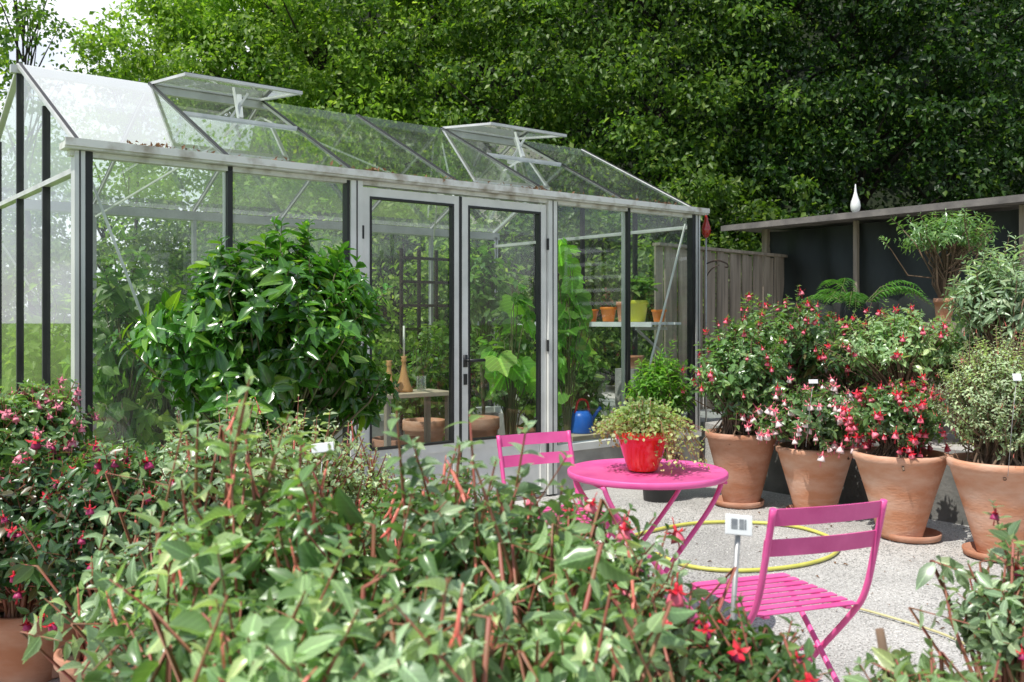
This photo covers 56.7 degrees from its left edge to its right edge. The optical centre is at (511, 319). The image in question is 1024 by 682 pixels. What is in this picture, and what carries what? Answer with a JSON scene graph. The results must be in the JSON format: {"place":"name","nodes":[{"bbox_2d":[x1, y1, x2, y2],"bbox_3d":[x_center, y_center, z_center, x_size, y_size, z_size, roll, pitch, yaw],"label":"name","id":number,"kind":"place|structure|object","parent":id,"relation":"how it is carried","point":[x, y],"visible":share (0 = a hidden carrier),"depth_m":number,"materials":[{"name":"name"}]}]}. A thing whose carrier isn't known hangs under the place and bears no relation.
{"place":"outdoors","nodes":[
{"label":"outdoors","id":0,"kind":"place"},
{"bbox_2d":[0,0,265,319],"label":"sky","id":1,"kind":"structure","parent":0,"point":[67,9],"materials":[{"name":"white"}]},
{"bbox_2d":[2,324,606,427],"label":"ground","id":2,"kind":"structure","parent":0,"point":[102,423],"depth_m":15.67,"materials":[{"name":"plant"}]},
{"bbox_2d":[0,7,59,288],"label":"deciduous tree","id":3,"kind":"object","parent":2,"relation":"on","point":[9,185],"visible":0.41,"depth_m":16.20,"materials":[{"name":"green plant"}]},
{"bbox_2d":[0,0,95,314],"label":"deciduous tree","id":4,"kind":"object","parent":2,"relation":"on","point":[5,41],"visible":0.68,"depth_m":13.79,"materials":[{"name":"green plant"}]},
{"bbox_2d":[2,228,125,406],"bbox_3d":[-7.345,0.029,13.836,3.656,2.795,2.132,0,0,18],"label":"wild shrub","id":5,"kind":"object","parent":2,"relation":"on","point":[35,259],"visible":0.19,"depth_m":13.58,"materials":[{"name":"green plant"}]},
{"bbox_2d":[0,57,146,362],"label":"deciduous tree","id":6,"kind":"object","parent":2,"relation":"on","point":[37,220],"visible":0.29,"depth_m":19.41,"materials":[{"name":"green plant"}]},
{"bbox_2d":[0,131,200,360],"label":"deciduous tree","id":7,"kind":"object","parent":2,"relation":"on","point":[103,236],"visible":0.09,"depth_m":23.29,"materials":[{"name":"green plant"}]},
{"bbox_2d":[62,27,170,291],"bbox_3d":[-6.360,-1.608,15.396,1.917,6.024,1.871,0,0,42],"label":"deciduous tree","id":8,"kind":"object","parent":2,"relation":"on","point":[91,45],"visible":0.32,"depth_m":14.91,"materials":[{"name":"green plant"}]},
{"bbox_2d":[65,0,372,402],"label":"deciduous tree","id":9,"kind":"object","parent":2,"relation":"on","point":[178,262],"visible":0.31,"depth_m":14.86,"materials":[{"name":"green plant"}]},
{"bbox_2d":[115,0,365,248],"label":"deciduous tree","id":10,"kind":"object","parent":2,"relation":"on","point":[172,48],"visible":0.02,"depth_m":18.99,"materials":[{"name":"green plant"}]},
{"bbox_2d":[128,0,493,368],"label":"deciduous tree","id":11,"kind":"object","parent":2,"relation":"on","point":[323,48],"visible":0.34,"depth_m":14.48,"materials":[{"name":"green plant"}]},
{"bbox_2d":[0,62,709,507],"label":"greenhouse","id":12,"kind":"object","parent":2,"relation":"on","point":[112,120],"visible":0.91,"depth_m":7.00,"materials":[{"name":"glass"}]},
{"bbox_2d":[0,265,70,409],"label":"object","id":13,"kind":"object","parent":12,"relation":"on","point":[33,356],"visible":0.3,"depth_m":7.27,"materials":[{"name":"green plant"}]},
{"bbox_2d":[59,225,181,456],"bbox_3d":[-2.564,0.377,6.313,0.786,2.019,0.732,0,0,36],"label":"greenhouse plant","id":14,"kind":"object","parent":12,"relation":"on","point":[123,414],"visible":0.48,"depth_m":6.20,"materials":[{"name":"green plant"}]},
{"bbox_2d":[103,267,204,453],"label":"greenhouse plant","id":15,"kind":"object","parent":12,"relation":"on","point":[165,415],"visible":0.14,"depth_m":7.46,"materials":[{"name":"green plant"}]},
{"bbox_2d":[362,187,461,491],"bbox_3d":[-0.708,0.225,6.726,0.843,2.260,0.075,0,0,-39],"label":"door","id":16,"kind":"structure","parent":12,"relation":"in","point":[436,449],"depth_m":6.92,"materials":[{"name":"metal"}]},
{"bbox_2d":[376,389,448,445],"bbox_3d":[-0.820,0.978,7.503,0.640,0.816,0.380,0,0,-39],"label":"potting bench","id":17,"kind":"object","parent":12,"relation":"on","point":[427,394],"visible":0.39,"depth_m":7.53,"materials":[{"name":"brown wood"}]},
{"bbox_2d":[396,326,412,391],"bbox_3d":[-0.852,0.308,7.479,0.144,0.520,0.144,0,0,0],"label":"candlestick","id":18,"kind":"object","parent":17,"relation":"on","point":[404,384],"visible":0.91,"depth_m":7.45,"materials":[{"name":"brown wood"}]},
{"bbox_2d":[377,321,448,440],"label":"greenhouse plant","id":19,"kind":"object","parent":12,"relation":"on","point":[415,409],"visible":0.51,"depth_m":8.95,"materials":[{"name":"green plant"}]},
{"bbox_2d":[402,417,444,442],"bbox_3d":[-0.774,1.130,8.359,0.380,0.500,0.380,0,0,0],"label":"flower pot","id":20,"kind":"object","parent":12,"relation":"on","point":[413,427],"visible":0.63,"depth_m":8.22,"materials":[{"name":"ceramic"}]},
{"bbox_2d":[399,248,472,434],"bbox_3d":[-0.808,0.315,10.230,0.920,2.130,0.062,0,0,-39],"label":"trellis","id":21,"kind":"object","parent":12,"relation":"on","point":[435,282],"visible":0.39,"depth_m":10.09,"materials":[{"name":"metal"}]},
{"bbox_2d":[407,313,480,436],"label":"greenhouse plant","id":22,"kind":"object","parent":12,"relation":"on","point":[444,341],"visible":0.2,"depth_m":9.68,"materials":[{"name":"green plant"}]},
{"bbox_2d":[471,415,499,437],"bbox_3d":[-0.306,1.105,8.093,0.400,0.550,0.400,0,0,0],"label":"flower pot","id":23,"kind":"object","parent":12,"relation":"on","point":[486,425],"visible":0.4,"depth_m":7.93,"materials":[{"name":"ceramic"}]},
{"bbox_2d":[470,241,512,414],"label":"greenhouse plant","id":24,"kind":"object","parent":12,"relation":"on","point":[482,290],"visible":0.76,"depth_m":10.21,"materials":[{"name":"green plant"}]},
{"bbox_2d":[475,264,535,434],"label":"greenhouse plant","id":25,"kind":"object","parent":12,"relation":"on","point":[500,398],"visible":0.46,"depth_m":8.51,"materials":[{"name":"green plant"}]},
{"bbox_2d":[462,197,548,501],"bbox_3d":[-0.038,0.225,7.235,0.833,2.260,0.117,0,0,-39],"label":"door","id":26,"kind":"structure","parent":12,"relation":"in","point":[483,452],"depth_m":7.25,"materials":[{"name":"metal"}]},
{"bbox_2d":[478,284,535,433],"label":"cucumber vine","id":27,"kind":"object","parent":12,"relation":"on","point":[508,370],"visible":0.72,"depth_m":8.05,"materials":[{"name":"green plant"}]},
{"bbox_2d":[515,337,535,433],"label":"greenhouse plant","id":28,"kind":"object","parent":12,"relation":"on","point":[529,409],"visible":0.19,"depth_m":9.78,"materials":[{"name":"green plant"}]},
{"bbox_2d":[533,237,596,430],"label":"cucumber vine","id":29,"kind":"object","parent":12,"relation":"on","point":[575,316],"visible":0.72,"depth_m":8.14,"materials":[{"name":"green plant"}]},
{"bbox_2d":[474,322,680,357],"bbox_3d":[0.575,0.187,9.595,0.420,0.332,2.650,0,0,-39],"label":"wall shelf","id":30,"kind":"object","parent":12,"relation":"attached to","point":[638,326],"depth_m":8.70,"materials":[{"name":"metal"}]},
{"bbox_2d":[599,287,616,321],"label":"potted plant","id":31,"kind":"object","parent":30,"relation":"on","point":[608,311],"visible":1,"depth_m":9.02,"materials":[{"name":"orange plant"}]},
{"bbox_2d":[631,275,661,321],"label":"potted plant","id":32,"kind":"object","parent":30,"relation":"on","point":[641,296],"visible":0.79,"depth_m":8.79,"materials":[{"name":"green plant"}]},
{"bbox_2d":[558,430,613,442],"bbox_3d":[0.597,1.184,8.244,0.500,0.404,0.350,0,0,-39],"label":"wooden crate","id":33,"kind":"object","parent":12,"relation":"on","point":[580,437],"visible":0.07,"depth_m":8.08,"materials":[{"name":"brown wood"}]},
{"bbox_2d":[571,398,601,433],"bbox_3d":[0.658,0.830,8.258,0.330,0.299,0.210,0,0,-17],"label":"watering can","id":34,"kind":"object","parent":33,"relation":"on","point":[582,421],"visible":0.98,"depth_m":8.16,"materials":[{"name":"blue plastic"}]},
{"bbox_2d":[558,344,614,430],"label":"greenhouse plant","id":35,"kind":"object","parent":12,"relation":"on","point":[585,383],"visible":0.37,"depth_m":9.03,"materials":[{"name":"green plant"}]},
{"bbox_2d":[615,368,650,417],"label":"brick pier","id":36,"kind":"structure","parent":12,"relation":"on","point":[617,385],"depth_m":8.77,"materials":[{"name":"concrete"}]},
{"bbox_2d":[240,0,510,209],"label":"deciduous tree","id":37,"kind":"object","parent":2,"relation":"on","point":[374,18],"visible":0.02,"depth_m":19.21,"materials":[{"name":"green plant"}]},
{"bbox_2d":[268,186,521,412],"bbox_3d":[-1.823,-0.288,12.892,4.067,3.392,1.871,0,0,0],"label":"wild shrub","id":38,"kind":"object","parent":2,"relation":"on","point":[385,219],"visible":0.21,"depth_m":12.70,"materials":[{"name":"green plant"}]},
{"bbox_2d":[222,0,607,404],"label":"deciduous tree","id":39,"kind":"object","parent":2,"relation":"on","point":[465,50],"visible":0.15,"depth_m":14.63,"materials":[{"name":"green plant"}]},
{"bbox_2d":[330,0,633,260],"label":"deciduous tree","id":40,"kind":"object","parent":2,"relation":"on","point":[481,64],"visible":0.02,"depth_m":18.98,"materials":[{"name":"green plant"}]},
{"bbox_2d":[361,0,705,386],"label":"deciduous tree","id":41,"kind":"object","parent":2,"relation":"on","point":[522,59],"visible":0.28,"depth_m":13.97,"materials":[{"name":"green plant"}]},
{"bbox_2d":[398,160,703,392],"bbox_3d":[0.773,-0.360,12.541,4.637,3.667,2.328,0,0,0],"label":"wild shrub","id":42,"kind":"object","parent":2,"relation":"on","point":[595,280],"visible":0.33,"depth_m":12.49,"materials":[{"name":"green plant"}]},
{"bbox_2d":[476,0,776,221],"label":"deciduous tree","id":43,"kind":"object","parent":2,"relation":"on","point":[596,106],"visible":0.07,"depth_m":18.82,"materials":[{"name":"green plant"}]},
{"bbox_2d":[458,0,852,384],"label":"deciduous tree","id":44,"kind":"object","parent":2,"relation":"on","point":[682,92],"visible":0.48,"depth_m":13.44,"materials":[{"name":"green plant"}]},
{"bbox_2d":[605,173,832,369],"bbox_3d":[3.406,-0.264,12.908,4.311,3.377,2.228,0,0,0],"label":"wild shrub","id":45,"kind":"object","parent":2,"relation":"on","point":[757,214],"visible":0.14,"depth_m":12.84,"materials":[{"name":"green plant"}]},
{"bbox_2d":[498,385,973,464],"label":"terrace","id":46,"kind":"structure","parent":2,"relation":"on","point":[713,420],"depth_m":8.71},
{"bbox_2d":[701,215,728,421],"bbox_3d":[1.861,-0.036,8.700,0.254,1.952,0.090,0,0,0],"label":"garden ornament","id":47,"kind":"object","parent":46,"relation":"on","point":[706,230],"visible":0.93,"depth_m":8.69,"materials":[{"name":"metal"}]},
{"bbox_2d":[652,242,787,411],"bbox_3d":[2.310,0.090,10.255,0.090,1.700,2.524,0,0,45],"label":"board fence","id":48,"kind":"object","parent":46,"relation":"on","point":[729,287],"visible":0.44,"depth_m":10.09,"materials":[{"name":"grey wood"}]},
{"bbox_2d":[706,285,850,420],"bbox_3d":[2.298,0.320,8.129,1.311,1.241,1.267,0,0,0],"label":"fuchsia bush","id":49,"kind":"object","parent":46,"relation":"on","point":[807,328],"visible":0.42,"depth_m":7.88,"materials":[{"name":"green plant"}]},
{"bbox_2d":[788,318,886,406],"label":"fuchsia bush","id":50,"kind":"object","parent":46,"relation":"on","point":[844,379],"visible":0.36,"depth_m":7.76,"materials":[{"name":"green plant"}]},
{"bbox_2d":[797,278,934,394],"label":"fern","id":51,"kind":"object","parent":46,"relation":"on","point":[842,310],"visible":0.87,"depth_m":8.78,"materials":[{"name":"green plant"}]},
{"bbox_2d":[813,297,981,441],"bbox_3d":[3.039,0.381,7.382,1.174,1.117,1.183,0,0,42],"label":"fuchsia bush","id":52,"kind":"object","parent":46,"relation":"on","point":[902,349],"visible":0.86,"depth_m":7.20,"materials":[{"name":"green plant"}]},
{"bbox_2d":[922,322,969,432],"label":"bush","id":53,"kind":"object","parent":46,"relation":"on","point":[946,428],"visible":0.14,"depth_m":7.85,"materials":[{"name":"green plant"}]},
{"bbox_2d":[879,203,1003,321],"bbox_3d":[3.604,-0.476,7.969,0.997,0.992,0.929,0,0,0],"label":"standard tree","id":54,"kind":"object","parent":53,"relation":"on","point":[960,237],"visible":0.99,"depth_m":7.91,"materials":[{"name":"green plant"}]},
{"bbox_2d":[930,331,995,443],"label":"leafy shrub","id":55,"kind":"object","parent":46,"relation":"on","point":[961,340],"visible":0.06,"depth_m":7.15,"materials":[{"name":"green plant"}]},
{"bbox_2d":[939,230,1023,370],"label":"leafy shrub","id":56,"kind":"object","parent":46,"relation":"on","point":[990,300],"visible":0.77,"depth_m":6.79,"materials":[{"name":"green plant"}]},
{"bbox_2d":[588,0,939,337],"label":"deciduous tree","id":57,"kind":"object","parent":2,"relation":"on","point":[762,168],"visible":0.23,"depth_m":13.90,"materials":[{"name":"green plant"}]},
{"bbox_2d":[678,0,960,223],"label":"deciduous tree","id":58,"kind":"object","parent":2,"relation":"on","point":[789,72],"visible":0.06,"depth_m":19.23,"materials":[{"name":"green plant"}]},
{"bbox_2d":[692,0,1023,276],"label":"deciduous tree","id":59,"kind":"object","parent":2,"relation":"on","point":[943,12],"visible":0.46,"depth_m":13.39,"materials":[{"name":"green plant"}]},
{"bbox_2d":[775,0,1023,212],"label":"deciduous tree","id":60,"kind":"object","parent":2,"relation":"on","point":[1003,61],"visible":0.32,"depth_m":13.41,"materials":[{"name":"green plant"}]},
{"bbox_2d":[788,0,1023,209],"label":"deciduous tree","id":61,"kind":"object","parent":2,"relation":"on","point":[1014,11],"visible":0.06,"depth_m":19.32,"materials":[{"name":"green plant"}]},
{"bbox_2d":[945,2,1023,193],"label":"deciduous tree","id":62,"kind":"object","parent":2,"relation":"on","point":[1012,47],"visible":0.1,"depth_m":14.57,"materials":[{"name":"green plant"}]},
{"bbox_2d":[6,0,1023,397],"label":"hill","id":63,"kind":"structure","parent":0,"point":[894,200],"depth_m":20.04,"materials":[{"name":"green plant"}]},
{"bbox_2d":[48,485,1023,681],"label":"gravel yard","id":64,"kind":"structure","parent":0,"point":[842,637],"depth_m":5.26,"materials":[{"name":"grey gravel"}]},
{"bbox_2d":[0,376,101,600],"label":"potted fuchsia","id":65,"kind":"object","parent":64,"relation":"on","point":[25,412],"visible":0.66,"depth_m":3.99,"materials":[{"name":"green plant"}]},
{"bbox_2d":[0,420,104,681],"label":"potted fuchsia","id":66,"kind":"object","parent":64,"relation":"on","point":[15,497],"visible":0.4,"depth_m":3.58,"materials":[{"name":"green plant"}]},
{"bbox_2d":[51,623,77,678],"bbox_3d":[-1.819,1.272,3.764,0.260,0.240,0.260,0,0,0],"label":"flower pot","id":67,"kind":"object","parent":64,"relation":"on","point":[69,634],"visible":0.02,"depth_m":3.68,"materials":[{"name":"ceramic"}]},
{"bbox_2d":[4,441,176,681],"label":"potted fuchsia","id":68,"kind":"object","parent":64,"relation":"on","point":[60,529],"visible":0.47,"depth_m":3.20,"materials":[{"name":"green plant"}]},
{"bbox_2d":[28,436,202,523],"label":"potted fuchsia","id":69,"kind":"object","parent":64,"relation":"on","point":[141,454],"visible":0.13,"depth_m":3.71,"materials":[{"name":"green plant"}]},
{"bbox_2d":[19,467,244,681],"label":"potted fuchsia","id":70,"kind":"object","parent":64,"relation":"on","point":[132,578],"visible":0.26,"depth_m":2.32,"materials":[{"name":"green plant"}]},
{"bbox_2d":[76,574,258,681],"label":"potted fuchsia","id":71,"kind":"object","parent":64,"relation":"on","point":[148,669],"visible":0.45,"depth_m":1.68,"materials":[{"name":"green plant"}]},
{"bbox_2d":[120,392,283,537],"bbox_3d":[-1.194,0.842,3.695,0.618,1.117,0.594,0,0,22],"label":"potted fuchsia","id":72,"kind":"object","parent":64,"relation":"on","point":[207,454],"visible":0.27,"depth_m":3.62,"materials":[{"name":"green plant"}]},
{"bbox_2d":[98,367,392,660],"bbox_3d":[-0.523,0.746,1.930,0.564,1.309,0.569,0,0,0],"label":"potted fuchsia","id":73,"kind":"object","parent":64,"relation":"on","point":[248,558],"visible":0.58,"depth_m":1.85,"materials":[{"name":"green plant"}]},
{"bbox_2d":[108,215,400,470],"bbox_3d":[-1.360,0.408,5.156,1.494,1.984,1.482,0,0,0],"label":"evergreen bush","id":74,"kind":"object","parent":64,"relation":"on","point":[289,327],"visible":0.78,"depth_m":4.75,"materials":[{"name":"green plant"}]},
{"bbox_2d":[146,532,404,681],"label":"potted fuchsia","id":75,"kind":"object","parent":64,"relation":"on","point":[261,648],"visible":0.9,"depth_m":1.42,"materials":[{"name":"green plant"}]},
{"bbox_2d":[208,395,373,555],"bbox_3d":[-0.800,0.839,3.600,0.534,1.122,0.590,0,0,40],"label":"potted fuchsia","id":76,"kind":"object","parent":64,"relation":"on","point":[332,474],"visible":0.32,"depth_m":3.55,"materials":[{"name":"green plant"}]},
{"bbox_2d":[223,404,468,651],"bbox_3d":[-0.321,0.784,1.799,0.513,1.233,0.534,0,0,0],"label":"potted fuchsia","id":77,"kind":"object","parent":64,"relation":"on","point":[363,580],"visible":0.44,"depth_m":1.80,"materials":[{"name":"green plant"}]},
{"bbox_2d":[320,432,409,571],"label":"potted fuchsia","id":78,"kind":"object","parent":64,"relation":"on","point":[371,487],"visible":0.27,"depth_m":3.67,"materials":[{"name":"green plant"}]},
{"bbox_2d":[293,570,528,681],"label":"potted fuchsia","id":79,"kind":"object","parent":64,"relation":"on","point":[435,649],"visible":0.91,"depth_m":1.40,"materials":[{"name":"green plant"}]},
{"bbox_2d":[355,453,514,556],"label":"potted fuchsia","id":80,"kind":"object","parent":64,"relation":"on","point":[383,505],"visible":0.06,"depth_m":2.96,"materials":[{"name":"green plant"}]},
{"bbox_2d":[375,408,570,676],"bbox_3d":[-0.093,0.790,1.961,0.500,1.219,0.470,0,0,-15],"label":"potted fuchsia","id":81,"kind":"object","parent":64,"relation":"on","point":[445,515],"visible":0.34,"depth_m":1.89,"materials":[{"name":"green plant"}]},
{"bbox_2d":[496,430,623,543],"bbox_3d":[0.238,0.988,4.641,0.444,0.822,0.536,0,0,-30],"label":"folding chair","id":82,"kind":"object","parent":64,"relation":"on","point":[535,438],"visible":0.23,"depth_m":4.84,"materials":[{"name":"pink paint"}]},
{"bbox_2d":[448,451,677,678],"bbox_3d":[0.080,0.832,1.927,0.504,1.136,0.514,0,0,0],"label":"potted fuchsia","id":83,"kind":"object","parent":64,"relation":"on","point":[561,565],"visible":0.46,"depth_m":1.84,"materials":[{"name":"green plant"}]},
{"bbox_2d":[449,582,697,681],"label":"potted fuchsia","id":84,"kind":"object","parent":64,"relation":"on","point":[570,638],"visible":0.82,"depth_m":1.57,"materials":[{"name":"green plant"}]},
{"bbox_2d":[512,486,706,664],"bbox_3d":[0.120,0.890,2.235,0.557,1.019,0.585,0,0,43],"label":"potted fuchsia","id":85,"kind":"object","parent":64,"relation":"on","point":[676,536],"visible":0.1,"depth_m":2.22,"materials":[{"name":"green plant"}]},
{"bbox_2d":[567,458,727,622],"bbox_3d":[0.597,1.031,4.200,0.704,0.736,0.704,0,0,-15],"label":"bistro table","id":86,"kind":"object","parent":64,"relation":"on","point":[602,474],"visible":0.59,"depth_m":4.08,"materials":[{"name":"pink paint"}]},
{"bbox_2d":[589,395,709,472],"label":"potted creeper","id":87,"kind":"object","parent":86,"relation":"on","point":[643,431],"visible":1,"depth_m":4.11,"materials":[{"name":"green plant"}]},
{"bbox_2d":[620,339,696,502],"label":"fresh green shrub","id":88,"kind":"object","parent":64,"relation":"on","point":[662,382],"visible":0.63,"depth_m":7.25,"materials":[{"name":"green plant"}]},
{"bbox_2d":[599,539,736,681],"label":"potted fuchsia","id":89,"kind":"object","parent":64,"relation":"on","point":[679,660],"visible":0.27,"depth_m":2.00,"materials":[{"name":"green plant"}]},
{"bbox_2d":[634,520,838,571],"bbox_3d":[1.409,1.380,5.883,1.329,0.021,1.173,0,0,-30],"label":"garden hose","id":90,"kind":"object","parent":64,"relation":"on","point":[797,565],"visible":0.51,"depth_m":5.44,"materials":[{"name":"yellow rubber"}]},
{"bbox_2d":[725,514,751,631],"bbox_3d":[0.551,0.940,2.351,0.093,0.920,0.023,0,0,-8],"label":"plant label","id":91,"kind":"object","parent":64,"relation":"on","point":[738,526],"visible":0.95,"depth_m":2.35,"materials":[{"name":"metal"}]},
{"bbox_2d":[715,495,764,508],"bbox_3d":[1.705,1.370,7.140,0.379,0.048,0.379,0,0,0],"label":"pot saucer","id":92,"kind":"object","parent":64,"relation":"on","point":[720,502],"visible":0.6,"depth_m":6.98,"materials":[{"name":"ceramic"}]},
{"bbox_2d":[680,309,790,502],"bbox_3d":[1.694,0.643,7.130,0.837,1.454,0.831,0,0,0],"label":"potted fuchsia","id":93,"kind":"object","parent":92,"relation":"on","point":[745,374],"visible":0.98,"depth_m":6.98,"materials":[{"name":"green plant"}]},
{"bbox_2d":[683,592,831,681],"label":"potted fuchsia","id":94,"kind":"object","parent":64,"relation":"on","point":[762,654],"visible":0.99,"depth_m":1.82,"materials":[{"name":"green plant"}]},
{"bbox_2d":[691,499,886,681],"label":"folding chair","id":95,"kind":"object","parent":64,"relation":"on","point":[763,579],"visible":0.83,"depth_m":3.06,"materials":[{"name":"pink paint"}]},
{"bbox_2d":[741,374,875,507],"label":"potted fuchsia","id":96,"kind":"object","parent":64,"relation":"on","point":[815,467],"visible":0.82,"depth_m":6.59,"materials":[{"name":"orange ceramic"}]},
{"bbox_2d":[716,425,969,525],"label":"retaining wall","id":97,"kind":"structure","parent":64,"relation":"on","point":[947,506],"depth_m":7.06,"materials":[{"name":"concrete"}]},
{"bbox_2d":[808,599,964,644],"bbox_3d":[1.813,1.380,4.248,0.098,0.010,1.214,0,0,-35],"label":"garden hose","id":98,"kind":"object","parent":64,"relation":"on","point":[908,622],"visible":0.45,"depth_m":4.34,"materials":[{"name":"yellow rubber"}]},
{"bbox_2d":[881,527,941,543],"bbox_3d":[2.537,1.370,6.053,0.379,0.048,0.379,0,0,0],"label":"pot saucer","id":99,"kind":"object","parent":64,"relation":"on","point":[930,535],"visible":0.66,"depth_m":5.91,"materials":[{"name":"ceramic"}]},
{"bbox_2d":[840,377,964,536],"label":"potted fuchsia","id":100,"kind":"object","parent":99,"relation":"on","point":[901,473],"visible":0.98,"depth_m":5.90,"materials":[{"name":"orange ceramic"}]},
{"bbox_2d":[841,637,1016,681],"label":"potted fuchsia","id":101,"kind":"object","parent":64,"relation":"on","point":[902,670],"visible":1,"depth_m":1.86,"materials":[{"name":"green plant"}]},
{"bbox_2d":[908,499,1023,681],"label":"potted fuchsia","id":102,"kind":"object","parent":64,"relation":"on","point":[990,610],"visible":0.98,"depth_m":2.27,"materials":[{"name":"green plant"}]},
{"bbox_2d":[962,541,1023,562],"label":"pot saucer","id":103,"kind":"object","parent":64,"relation":"on","point":[969,549],"visible":0.32,"depth_m":5.54,"materials":[{"name":"ceramic"}]},
{"bbox_2d":[923,323,1023,555],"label":"potted fuchsia","id":104,"kind":"object","parent":103,"relation":"on","point":[985,393],"visible":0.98,"depth_m":5.46,"materials":[{"name":"green plant"}]},
{"bbox_2d":[721,194,1023,397],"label":"garden shed","id":105,"kind":"structure","parent":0,"point":[819,249],"depth_m":10.18,"materials":[{"name":"wood"}]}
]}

